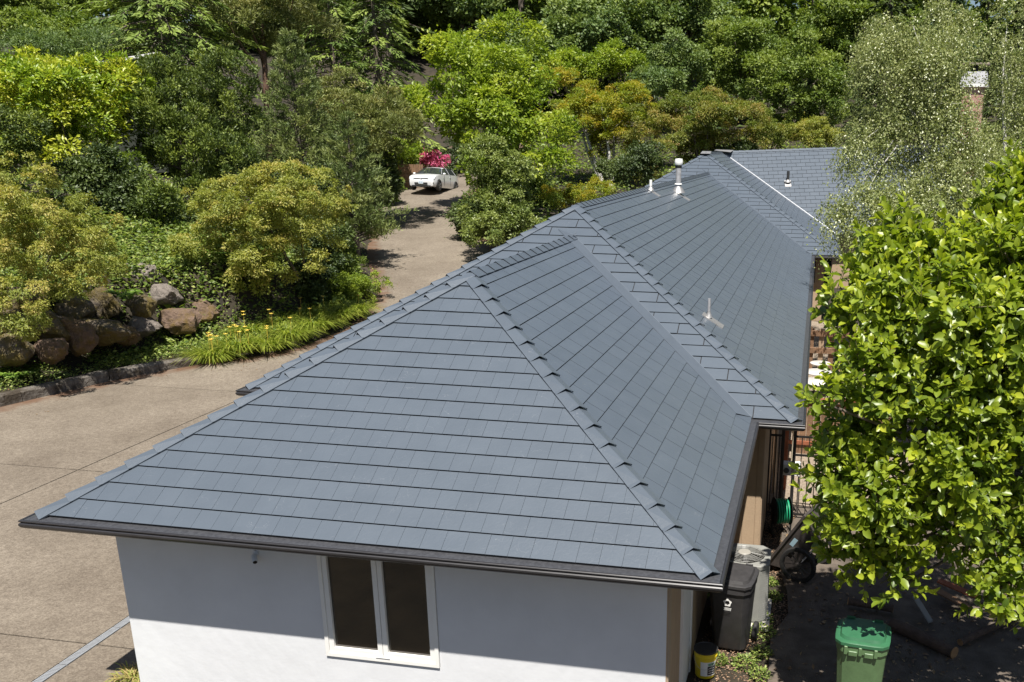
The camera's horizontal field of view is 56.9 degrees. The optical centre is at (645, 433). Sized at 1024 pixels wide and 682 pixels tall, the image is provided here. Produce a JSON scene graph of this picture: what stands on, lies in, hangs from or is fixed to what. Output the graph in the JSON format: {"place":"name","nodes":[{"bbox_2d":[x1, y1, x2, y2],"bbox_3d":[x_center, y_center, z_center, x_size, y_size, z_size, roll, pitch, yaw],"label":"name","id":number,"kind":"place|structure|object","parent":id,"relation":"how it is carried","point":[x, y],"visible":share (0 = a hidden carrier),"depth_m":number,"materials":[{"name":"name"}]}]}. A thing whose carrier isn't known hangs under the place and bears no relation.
{"place":"outdoors","nodes":[
{"label":"outdoors","id":0,"kind":"place"},
{"bbox_2d":[0,143,522,681],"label":"driveway","id":1,"kind":"structure","parent":0,"point":[62,595],"depth_m":20.41,"materials":[{"name":"concrete"}]},
{"bbox_2d":[409,167,458,190],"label":"parked car","id":2,"kind":"object","parent":1,"relation":"on","point":[438,178],"visible":0.87,"depth_m":58.24,"materials":[{"name":"white paint"}]},
{"bbox_2d":[0,29,1023,681],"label":"ground","id":3,"kind":"structure","parent":0,"point":[422,67],"depth_m":30.25,"materials":[{"name":"plant"}]},
{"bbox_2d":[0,333,34,366],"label":"boulder","id":4,"kind":"object","parent":3,"relation":"on","point":[21,353],"visible":0.89,"depth_m":24.62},
{"bbox_2d":[0,101,52,199],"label":"dark yew","id":5,"kind":"object","parent":3,"relation":"on","point":[12,123],"visible":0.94,"depth_m":29.80,"materials":[{"name":"green plant"}]},
{"bbox_2d":[0,0,72,53],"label":"rhododendron","id":6,"kind":"object","parent":3,"relation":"on","point":[51,4],"visible":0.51,"depth_m":60.59,"materials":[{"name":"green plant"}]},
{"bbox_2d":[33,338,68,364],"bbox_3d":[-16.151,-2.222,25.374,0.978,0.736,0.740,4,18,10],"label":"boulder","id":7,"kind":"object","parent":3,"relation":"on","point":[50,351],"visible":1,"depth_m":25.09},
{"bbox_2d":[35,310,70,340],"bbox_3d":[-16.583,-2.914,25.883,0.862,0.922,1.184,-16,24,-42],"label":"boulder","id":8,"kind":"object","parent":3,"relation":"on","point":[58,330],"visible":0.49,"depth_m":25.65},
{"bbox_2d":[0,149,128,346],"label":"laceleaf shrub","id":9,"kind":"object","parent":3,"relation":"on","point":[27,204],"visible":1,"depth_m":23.96,"materials":[{"name":"green plant"}]},
{"bbox_2d":[0,18,134,101],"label":"juniper shrub","id":10,"kind":"object","parent":3,"relation":"on","point":[21,38],"visible":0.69,"depth_m":43.28,"materials":[{"name":"green plant"}]},
{"bbox_2d":[53,296,95,319],"bbox_3d":[-16.686,-3.494,27.171,1.351,0.996,0.730,7,19,20],"label":"boulder","id":11,"kind":"object","parent":3,"relation":"on","point":[74,308],"visible":0.56,"depth_m":26.91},
{"bbox_2d":[0,0,153,120],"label":"clipped hedge","id":12,"kind":"object","parent":3,"relation":"on","point":[31,17],"visible":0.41,"depth_m":50.44,"materials":[{"name":"green plant"}]},
{"bbox_2d":[0,42,158,192],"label":"laurel hedge","id":13,"kind":"object","parent":3,"relation":"on","point":[74,82],"visible":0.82,"depth_m":34.34,"materials":[{"name":"green plant"}]},
{"bbox_2d":[61,317,98,355],"bbox_3d":[-15.912,-2.724,26.224,0.963,1.116,0.781,0,17,-2],"label":"boulder","id":14,"kind":"object","parent":3,"relation":"on","point":[84,338],"visible":0.93,"depth_m":25.95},
{"bbox_2d":[0,355,201,406],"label":"stone kerb","id":15,"kind":"structure","parent":3,"relation":"on","point":[18,395],"depth_m":25.73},
{"bbox_2d":[40,130,164,217],"bbox_3d":[-18.670,-8.778,31.836,3.111,3.040,3.446,4,18,10],"label":"understorey shrub","id":16,"kind":"object","parent":3,"relation":"on","point":[87,171],"visible":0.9,"depth_m":31.61,"materials":[{"name":"green plant"}]},
{"bbox_2d":[86,287,121,318],"bbox_3d":[-16.274,-3.862,27.950,0.913,1.092,0.585,-3,18,-11],"label":"boulder","id":17,"kind":"object","parent":3,"relation":"on","point":[107,305],"visible":0.8,"depth_m":27.76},
{"bbox_2d":[79,318,131,345],"bbox_3d":[-15.661,-2.943,27.008,1.465,0.792,0.932,10,19,27],"label":"boulder","id":18,"kind":"object","parent":3,"relation":"on","point":[109,332],"visible":0.66,"depth_m":26.73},
{"bbox_2d":[38,0,203,43],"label":"forest maple","id":19,"kind":"object","parent":3,"relation":"on","point":[71,3],"visible":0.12,"depth_m":102.02,"materials":[{"name":"green plant"}]},
{"bbox_2d":[127,316,162,337],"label":"boulder","id":20,"kind":"object","parent":3,"relation":"on","point":[145,327],"visible":0.84,"depth_m":28.08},
{"bbox_2d":[125,295,156,317],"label":"boulder","id":21,"kind":"object","parent":20,"relation":"on","point":[144,306],"visible":0.96,"depth_m":28.00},
{"bbox_2d":[0,190,301,310],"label":"ivy cover","id":22,"kind":"object","parent":3,"relation":"on","point":[178,257],"visible":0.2,"depth_m":30.01,"materials":[{"name":"green plant"}]},
{"bbox_2d":[119,172,188,226],"bbox_3d":[-17.195,-7.990,32.645,3.052,2.302,2.384,16,23,40],"label":"evergreen shrub","id":23,"kind":"object","parent":3,"relation":"on","point":[159,199],"visible":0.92,"depth_m":31.92,"materials":[{"name":"green plant"}]},
{"bbox_2d":[0,299,322,391],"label":"kerb weeds","id":24,"kind":"object","parent":3,"relation":"on","point":[62,374],"visible":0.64,"depth_m":27.06,"materials":[{"name":"green plant"}]},
{"bbox_2d":[147,283,183,304],"bbox_3d":[-15.231,-4.337,29.217,1.131,0.726,0.784,4,18,10],"label":"boulder","id":25,"kind":"object","parent":3,"relation":"on","point":[164,294],"visible":0.91,"depth_m":28.99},
{"bbox_2d":[58,0,289,159],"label":"cedar","id":26,"kind":"object","parent":3,"relation":"on","point":[163,33],"visible":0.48,"depth_m":48.27,"materials":[{"name":"green plant"}]},
{"bbox_2d":[158,308,201,334],"bbox_3d":[-14.516,-3.476,28.904,1.321,0.800,0.830,4,18,10],"label":"boulder","id":27,"kind":"object","parent":3,"relation":"on","point":[177,321],"visible":0.99,"depth_m":28.65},
{"bbox_2d":[0,204,361,366],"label":"slope groundcover","id":28,"kind":"object","parent":3,"relation":"on","point":[146,353],"visible":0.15,"depth_m":29.67,"materials":[{"name":"green plant"}]},
{"bbox_2d":[3,59,366,349],"bbox_3d":[-30.078,-14.541,46.116,44.685,12.513,56.467,4,18,10],"label":"ground cover","id":29,"kind":"object","parent":3,"relation":"on","point":[196,270],"visible":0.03,"depth_m":31.50,"materials":[{"name":"green plant"}]},
{"bbox_2d":[99,45,272,229],"bbox_3d":[-17.941,-11.451,36.723,6.299,7.520,8.917,-7,19,-24],"label":"hinoki cypress","id":30,"kind":"object","parent":3,"relation":"on","point":[168,120],"visible":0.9,"depth_m":36.38,"materials":[{"name":"green plant"}]},
{"bbox_2d":[167,332,248,365],"bbox_3d":[-13.260,-2.583,28.193,2.494,0.824,2.614,4,18,10],"label":"daylily clump","id":31,"kind":"object","parent":3,"relation":"on","point":[215,357],"visible":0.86,"depth_m":28.02,"materials":[{"name":"green plant"}]},
{"bbox_2d":[196,324,273,354],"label":"daylily clump","id":32,"kind":"object","parent":3,"relation":"on","point":[228,346],"visible":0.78,"depth_m":28.51,"materials":[{"name":"green plant"}]},
{"bbox_2d":[178,0,344,161],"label":"scots pine","id":33,"kind":"object","parent":3,"relation":"on","point":[257,11],"visible":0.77,"depth_m":52.72,"materials":[{"name":"green plant"}]},
{"bbox_2d":[166,157,359,296],"bbox_3d":[-12.461,-6.700,30.508,5.548,4.709,4.993,8,19,23],"label":"japanese maple","id":34,"kind":"object","parent":3,"relation":"on","point":[279,203],"visible":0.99,"depth_m":29.53,"materials":[{"name":"green plant"}]},
{"bbox_2d":[232,325,299,353],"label":"daylily clump","id":35,"kind":"object","parent":3,"relation":"on","point":[275,345],"visible":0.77,"depth_m":28.92,"materials":[{"name":"green plant"}]},
{"bbox_2d":[246,313,329,341],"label":"daylily clump","id":36,"kind":"object","parent":3,"relation":"on","point":[297,333],"visible":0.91,"depth_m":29.62,"materials":[{"name":"green plant"}]},
{"bbox_2d":[235,150,348,217],"bbox_3d":[-14.810,-9.872,39.673,4.598,4.335,4.039,-12,21,-34],"label":"understorey shrub","id":37,"kind":"object","parent":3,"relation":"on","point":[320,186],"visible":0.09,"depth_m":39.02,"materials":[{"name":"green plant"}]},
{"bbox_2d":[236,26,355,216],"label":"mountain pine","id":38,"kind":"object","parent":3,"relation":"on","point":[309,93],"visible":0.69,"depth_m":41.46,"materials":[{"name":"green plant"}]},
{"bbox_2d":[206,0,418,58],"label":"forest maple","id":39,"kind":"object","parent":3,"relation":"on","point":[344,21],"visible":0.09,"depth_m":99.51,"materials":[{"name":"green plant"}]},
{"bbox_2d":[290,257,339,307],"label":"azalea shrub","id":40,"kind":"object","parent":3,"relation":"on","point":[314,285],"visible":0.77,"depth_m":32.73,"materials":[{"name":"green plant"}]},
{"bbox_2d":[282,308,352,331],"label":"daylily clump","id":41,"kind":"object","parent":3,"relation":"on","point":[324,323],"visible":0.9,"depth_m":30.64,"materials":[{"name":"green plant"}]},
{"bbox_2d":[285,217,362,273],"bbox_3d":[-12.849,-7.280,36.985,2.734,2.694,3.053,11,20,29],"label":"understorey shrub","id":42,"kind":"object","parent":3,"relation":"on","point":[344,232],"visible":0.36,"depth_m":36.59,"materials":[{"name":"green plant"}]},
{"bbox_2d":[273,0,398,174],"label":"cedar","id":43,"kind":"object","parent":3,"relation":"on","point":[332,61],"visible":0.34,"depth_m":59.08,"materials":[{"name":"green plant"}]},
{"bbox_2d":[322,237,368,276],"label":"azalea shrub","id":44,"kind":"object","parent":3,"relation":"on","point":[354,257],"visible":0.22,"depth_m":37.37,"materials":[{"name":"green plant"}]},
{"bbox_2d":[320,188,388,245],"bbox_3d":[-12.586,-8.869,39.948,2.782,3.439,3.349,-8,19,-25],"label":"shrub","id":45,"kind":"object","parent":3,"relation":"on","point":[360,228],"visible":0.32,"depth_m":39.44,"materials":[{"name":"green plant"}]},
{"bbox_2d":[292,109,418,260],"bbox_3d":[-12.302,-10.263,39.197,5.016,6.564,4.653,4,18,10],"label":"mountain pine","id":46,"kind":"object","parent":3,"relation":"on","point":[360,138],"visible":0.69,"depth_m":38.80,"materials":[{"name":"green plant"}]},
{"bbox_2d":[284,63,431,222],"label":"scots pine","id":47,"kind":"object","parent":3,"relation":"on","point":[386,116],"visible":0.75,"depth_m":45.82,"materials":[{"name":"green plant"}]},
{"bbox_2d":[325,268,393,304],"bbox_3d":[-10.796,-5.449,34.516,2.069,1.498,2.950,16,23,39],"label":"box hedge","id":48,"kind":"object","parent":3,"relation":"on","point":[361,284],"visible":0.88,"depth_m":34.14,"materials":[{"name":"green plant"}]},
{"bbox_2d":[347,139,409,207],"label":"understorey shrub","id":49,"kind":"object","parent":3,"relation":"on","point":[395,182],"visible":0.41,"depth_m":47.36,"materials":[{"name":"green plant"}]},
{"bbox_2d":[328,0,436,71],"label":"forest fir","id":50,"kind":"object","parent":3,"relation":"on","point":[406,8],"visible":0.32,"depth_m":97.74,"materials":[{"name":"green plant"}]},
{"bbox_2d":[321,0,446,173],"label":"hemlock","id":51,"kind":"object","parent":3,"relation":"on","point":[376,49],"visible":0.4,"depth_m":61.90,"materials":[{"name":"plant"}]},
{"bbox_2d":[376,136,424,185],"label":"bank shrub","id":52,"kind":"object","parent":3,"relation":"on","point":[411,154],"visible":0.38,"depth_m":59.89,"materials":[{"name":"green plant"}]},
{"bbox_2d":[417,137,466,174],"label":"rhododendron","id":53,"kind":"object","parent":3,"relation":"on","point":[455,154],"visible":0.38,"depth_m":65.73,"materials":[{"name":"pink plant"}]},
{"bbox_2d":[407,0,517,31],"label":"bigleaf maple","id":54,"kind":"object","parent":3,"relation":"on","point":[455,9],"visible":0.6,"depth_m":97.50,"materials":[{"name":"green plant"}]},
{"bbox_2d":[392,0,535,61],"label":"forest maple","id":55,"kind":"object","parent":3,"relation":"on","point":[439,21],"visible":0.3,"depth_m":100.98,"materials":[{"name":"green plant"}]},
{"bbox_2d":[440,190,505,240],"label":"understorey shrub","id":56,"kind":"object","parent":3,"relation":"on","point":[456,219],"visible":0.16,"depth_m":44.99,"materials":[{"name":"green plant"}]},
{"bbox_2d":[18,145,953,681],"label":"house","id":57,"kind":"structure","parent":3,"relation":"on","point":[540,453],"depth_m":10.81,"materials":[{"name":"black"}]},
{"bbox_2d":[316,555,439,667],"bbox_3d":[-3.001,1.929,10.478,1.380,1.415,0.110,4,18,10],"label":"window","id":58,"kind":"structure","parent":57,"relation":"in","point":[380,611],"depth_m":10.50,"materials":[{"name":"glass"}]},
{"bbox_2d":[679,589,692,681],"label":"trim","id":59,"kind":"structure","parent":57,"relation":"in","point":[686,595],"depth_m":11.59,"materials":[{"name":"white paint"}]},
{"bbox_2d":[399,8,589,198],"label":"leafy tree","id":60,"kind":"object","parent":3,"relation":"on","point":[472,104],"visible":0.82,"depth_m":48.20,"materials":[{"name":"green plant"}]},
{"bbox_2d":[452,130,541,247],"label":"dogwood bush","id":61,"kind":"object","parent":3,"relation":"on","point":[495,213],"visible":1,"depth_m":41.03,"materials":[{"name":"green plant"}]},
{"bbox_2d":[450,11,569,117],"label":"bigleaf maple","id":62,"kind":"object","parent":3,"relation":"on","point":[513,38],"visible":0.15,"depth_m":87.87,"materials":[{"name":"green plant"}]},
{"bbox_2d":[0,16,1020,139],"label":"ridge undergrowth","id":63,"kind":"object","parent":3,"relation":"on","point":[248,49],"visible":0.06,"depth_m":97.14,"materials":[{"name":"green plant"}]},
{"bbox_2d":[484,0,569,112],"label":"forest fir","id":64,"kind":"object","parent":3,"relation":"on","point":[522,7],"visible":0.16,"depth_m":95.53,"materials":[{"name":"green plant"}]},
{"bbox_2d":[534,42,608,144],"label":"tree","id":65,"kind":"object","parent":3,"relation":"on","point":[573,59],"visible":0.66,"depth_m":75.51,"materials":[{"name":"green plant"}]},
{"bbox_2d":[539,173,616,209],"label":"barberry shrub","id":66,"kind":"object","parent":3,"relation":"on","point":[579,194],"visible":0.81,"depth_m":50.48,"materials":[{"name":"green plant"}]},
{"bbox_2d":[521,0,664,92],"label":"bigleaf maple","id":67,"kind":"object","parent":3,"relation":"on","point":[603,23],"visible":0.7,"depth_m":91.25,"materials":[{"name":"green plant"}]},
{"bbox_2d":[533,62,659,188],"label":"japanese maple","id":68,"kind":"object","parent":3,"relation":"on","point":[609,118],"visible":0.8,"depth_m":60.28,"materials":[{"name":"green plant"}]},
{"bbox_2d":[514,0,686,99],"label":"forest maple","id":69,"kind":"object","parent":3,"relation":"on","point":[605,82],"visible":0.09,"depth_m":95.89,"materials":[{"name":"green plant"}]},
{"bbox_2d":[586,37,648,138],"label":"tree","id":70,"kind":"object","parent":3,"relation":"on","point":[609,53],"visible":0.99,"depth_m":76.20,"materials":[{"name":"green plant"}]},
{"bbox_2d":[592,137,667,189],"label":"understorey shrub","id":71,"kind":"object","parent":3,"relation":"on","point":[649,157],"visible":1,"depth_m":54.78,"materials":[{"name":"green plant"}]},
{"bbox_2d":[624,61,686,173],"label":"tree","id":72,"kind":"object","parent":3,"relation":"on","point":[656,79],"visible":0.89,"depth_m":65.17,"materials":[{"name":"green plant"}]},
{"bbox_2d":[644,25,714,132],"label":"cherry tree","id":73,"kind":"object","parent":3,"relation":"on","point":[686,50],"visible":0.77,"depth_m":78.38,"materials":[{"name":"green plant"}]},
{"bbox_2d":[624,0,749,93],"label":"bigleaf maple","id":74,"kind":"object","parent":3,"relation":"on","point":[691,20],"visible":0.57,"depth_m":94.50,"materials":[{"name":"green plant"}]},
{"bbox_2d":[606,84,784,186],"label":"japanese maple","id":75,"kind":"object","parent":3,"relation":"on","point":[706,108],"visible":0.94,"depth_m":57.97,"materials":[{"name":"green plant"}]},
{"bbox_2d":[694,642,717,678],"bbox_3d":[0.775,2.964,12.111,0.316,0.388,0.319,4,18,10],"label":"bucket","id":76,"kind":"object","parent":3,"relation":"on","point":[705,654],"visible":1,"depth_m":12.01,"materials":[{"name":"yellow plastic"}]},
{"bbox_2d":[673,127,772,165],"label":"understorey shrub","id":77,"kind":"object","parent":3,"relation":"on","point":[742,144],"visible":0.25,"depth_m":60.58,"materials":[{"name":"green plant"}]},
{"bbox_2d":[710,599,771,631],"bbox_3d":[1.413,2.645,13.752,0.840,0.075,0.890,4,18,10],"label":"concrete pad","id":78,"kind":"object","parent":3,"relation":"on","point":[768,610],"visible":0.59,"depth_m":13.47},
{"bbox_2d":[730,543,770,622],"bbox_3d":[1.420,2.184,13.613,0.756,0.998,0.756,4,18,10],"label":"air conditioner","id":79,"kind":"object","parent":78,"relation":"on","point":[758,557],"visible":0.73,"depth_m":13.35,"materials":[{"name":"grey"}]},
{"bbox_2d":[694,504,793,681],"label":"bark chips","id":80,"kind":"object","parent":3,"relation":"on","point":[777,621],"visible":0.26,"depth_m":13.45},
{"bbox_2d":[710,561,759,650],"bbox_3d":[1.191,2.373,12.768,0.650,1.135,0.778,6,18,17],"label":"wheeled bin","id":81,"kind":"object","parent":80,"relation":"on","point":[732,602],"visible":0.82,"depth_m":12.52,"materials":[{"name":"black plastic"}]},
{"bbox_2d":[468,131,1021,263],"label":"forest undergrowth","id":82,"kind":"object","parent":3,"relation":"on","point":[587,177],"visible":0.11,"depth_m":67.42,"materials":[{"name":"green plant"}]},
{"bbox_2d":[694,10,797,122],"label":"leafy tree","id":83,"kind":"object","parent":3,"relation":"on","point":[750,33],"visible":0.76,"depth_m":82.20,"materials":[{"name":"green plant"}]},
{"bbox_2d":[741,117,798,149],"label":"layered shrub","id":84,"kind":"object","parent":3,"relation":"on","point":[754,130],"visible":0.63,"depth_m":62.49,"materials":[{"name":"green plant"}]},
{"bbox_2d":[701,0,839,80],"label":"forest maple","id":85,"kind":"object","parent":3,"relation":"on","point":[746,7],"visible":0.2,"depth_m":98.61,"materials":[{"name":"green plant"}]},
{"bbox_2d":[768,497,792,537],"bbox_3d":[2.410,1.461,16.520,0.370,0.670,0.500,-1,17,-5],"label":"hose reel","id":86,"kind":"object","parent":3,"relation":"on","point":[782,512],"visible":1,"depth_m":16.38,"materials":[{"name":"green"}]},
{"bbox_2d":[731,18,859,126],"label":"leafy tree","id":87,"kind":"object","parent":3,"relation":"on","point":[828,68],"visible":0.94,"depth_m":76.66,"materials":[{"name":"green plant"}]},
{"bbox_2d":[765,429,836,516],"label":"iron gate","id":88,"kind":"structure","parent":3,"relation":"on","point":[794,454],"depth_m":16.96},
{"bbox_2d":[785,111,847,147],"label":"layered shrub","id":89,"kind":"object","parent":3,"relation":"on","point":[813,130],"visible":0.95,"depth_m":61.12,"materials":[{"name":"green plant"}]},
{"bbox_2d":[809,326,894,371],"bbox_3d":[6.810,-2.405,27.862,3.950,1.400,0.195,4,18,10],"label":"rail fence","id":90,"kind":"object","parent":3,"relation":"on","point":[820,350],"visible":0.09,"depth_m":28.01,"materials":[{"name":"brown wood"}]},
{"bbox_2d":[788,0,921,88],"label":"bigleaf maple","id":91,"kind":"object","parent":3,"relation":"on","point":[848,15],"visible":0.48,"depth_m":94.12,"materials":[{"name":"green plant"}]},
{"bbox_2d":[830,0,915,122],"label":"fir","id":92,"kind":"object","parent":3,"relation":"on","point":[891,3],"visible":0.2,"depth_m":83.69,"materials":[{"name":"green plant"}]},
{"bbox_2d":[788,138,1023,633],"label":"magnolia tree","id":93,"kind":"object","parent":3,"relation":"on","point":[975,283],"visible":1,"depth_m":9.98,"materials":[{"name":"green plant"}]},
{"bbox_2d":[806,0,1012,280],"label":"weeping birch","id":94,"kind":"object","parent":3,"relation":"on","point":[916,71],"visible":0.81,"depth_m":26.49,"materials":[{"name":"green plant"}]},
{"bbox_2d":[841,0,995,69],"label":"forest maple","id":95,"kind":"object","parent":3,"relation":"on","point":[917,9],"visible":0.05,"depth_m":100.24,"materials":[{"name":"green plant"}]},
{"bbox_2d":[940,0,1023,184],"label":"weeping birch","id":96,"kind":"object","parent":3,"relation":"on","point":[1007,116],"visible":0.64,"depth_m":30.66,"materials":[{"name":"green plant"}]},
{"bbox_2d":[958,62,1010,188],"bbox_3d":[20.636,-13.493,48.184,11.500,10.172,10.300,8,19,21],"label":"chimney","id":97,"kind":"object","parent":3,"relation":"on","point":[976,83],"depth_m":45.00,"materials":[{"name":"red brick"}]},
{"bbox_2d":[977,0,1023,73],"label":"forest maple","id":98,"kind":"object","parent":3,"relation":"on","point":[990,21],"visible":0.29,"depth_m":103.23,"materials":[{"name":"green plant"}]},
{"bbox_2d":[981,0,1023,147],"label":"fir","id":99,"kind":"object","parent":3,"relation":"on","point":[1009,30],"visible":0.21,"depth_m":75.36,"materials":[{"name":"green plant"}]},
{"bbox_2d":[768,321,937,511],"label":"gravel yard","id":100,"kind":"structure","parent":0,"point":[816,325],"depth_m":20.25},
{"bbox_2d":[783,398,890,489],"bbox_3d":[4.057,0.166,19.346,2.320,1.500,2.450,4,18,10],"label":"wooden fence","id":101,"kind":"object","parent":100,"relation":"on","point":[809,422],"visible":0.09,"depth_m":20.54,"materials":[{"name":"brown wood"}]},
{"bbox_2d":[768,469,1023,681],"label":"asphalt path","id":102,"kind":"structure","parent":0,"point":[814,643],"depth_m":13.19,"materials":[{"name":"asphalt"}]},
{"bbox_2d":[770,503,831,582],"bbox_3d":[2.466,1.691,14.993,0.919,1.143,0.930,10,20,28],"label":"garden cart","id":103,"kind":"object","parent":102,"relation":"on","point":[792,550],"visible":0.65,"depth_m":14.68,"materials":[{"name":"black"}]},
{"bbox_2d":[835,615,890,681],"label":"wheeled bin","id":104,"kind":"object","parent":102,"relation":"on","point":[862,646],"visible":1,"depth_m":10.72,"materials":[{"name":"green plastic"}]},
{"bbox_2d":[769,517,1023,681],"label":"fallen leaves","id":105,"kind":"object","parent":102,"relation":"on","point":[893,661],"visible":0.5,"depth_m":13.20,"materials":[{"name":"brown plant"}]},
{"bbox_2d":[888,618,957,658],"bbox_3d":[3.840,2.839,12.928,0.189,0.194,1.027,-13,22,-38],"label":"log","id":106,"kind":"object","parent":102,"relation":"on","point":[914,633],"visible":0.91,"depth_m":12.85,"materials":[{"name":"brown wood"}]},
{"label":"driveway bed","id":107,"kind":"structure","parent":0,"visible":0},
{"bbox_2d":[32,616,129,681],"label":"trench drain","id":108,"kind":"object","parent":107,"relation":"on","point":[80,652],"visible":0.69,"depth_m":12.51,"materials":[{"name":"metal"}]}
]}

